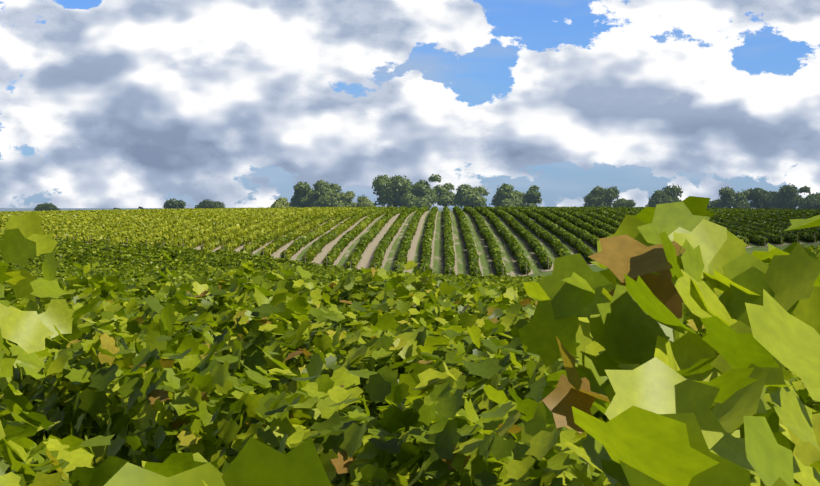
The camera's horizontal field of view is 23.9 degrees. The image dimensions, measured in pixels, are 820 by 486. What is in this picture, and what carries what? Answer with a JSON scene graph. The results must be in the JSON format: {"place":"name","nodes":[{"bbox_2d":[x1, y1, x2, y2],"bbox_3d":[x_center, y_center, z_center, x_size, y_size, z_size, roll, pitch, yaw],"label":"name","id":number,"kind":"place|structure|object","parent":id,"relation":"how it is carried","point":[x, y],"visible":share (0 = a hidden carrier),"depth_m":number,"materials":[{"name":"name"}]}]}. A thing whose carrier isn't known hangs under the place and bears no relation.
{"place":"outdoors","nodes":[
{"label":"outdoors","id":0,"kind":"place"},
{"bbox_2d":[0,251,819,485],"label":"vines","id":1,"kind":"object","parent":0,"point":[182,378],"depth_m":9.77,"materials":[{"name":"green plant"}]},
{"bbox_2d":[0,196,819,485],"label":"grapevine","id":2,"kind":"object","parent":1,"relation":"on","point":[690,407],"visible":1,"depth_m":3.33,"materials":[{"name":"green plant"}]},
{"bbox_2d":[0,207,819,276],"bbox_3d":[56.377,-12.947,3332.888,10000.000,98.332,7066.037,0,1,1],"label":"terrain","id":3,"kind":"structure","parent":0,"point":[595,268],"depth_m":234.56,"materials":[{"name":"green plant"}]},
{"bbox_2d":[0,206,819,276],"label":"vines","id":4,"kind":"object","parent":3,"relation":"on","point":[109,219],"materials":[{"name":"green plant"}]},
{"bbox_2d":[0,234,819,300],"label":"vines","id":5,"kind":"object","parent":3,"relation":"on","point":[128,275],"depth_m":187.00,"materials":[{"name":"green plant"}]},
{"bbox_2d":[56,233,814,274],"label":"end posts","id":6,"kind":"object","parent":3,"relation":"on","point":[424,267],"visible":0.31,"depth_m":208.83,"materials":[{"name":"brown wood"}]},
{"bbox_2d":[87,211,819,276],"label":"vineyard floor","id":7,"kind":"structure","parent":3,"relation":"on","point":[462,266],"depth_m":227.16,"materials":[{"name":"soil"}]},
{"bbox_2d":[283,192,790,208],"bbox_3d":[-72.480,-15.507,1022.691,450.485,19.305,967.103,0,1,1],"label":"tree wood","id":8,"kind":"object","parent":3,"relation":"on","point":[527,200],"depth_m":569.91,"materials":[{"name":"brown plant"}]},
{"bbox_2d":[34,174,819,210],"bbox_3d":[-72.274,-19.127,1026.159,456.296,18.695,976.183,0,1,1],"label":"trees","id":9,"kind":"object","parent":8,"relation":"attached to","point":[402,191],"visible":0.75,"depth_m":562.93,"materials":[{"name":"green plant"}]},
{"bbox_2d":[0,0,819,208],"label":"sky","id":10,"kind":"structure","parent":0,"point":[104,103],"materials":[{"name":"white"}]}
]}

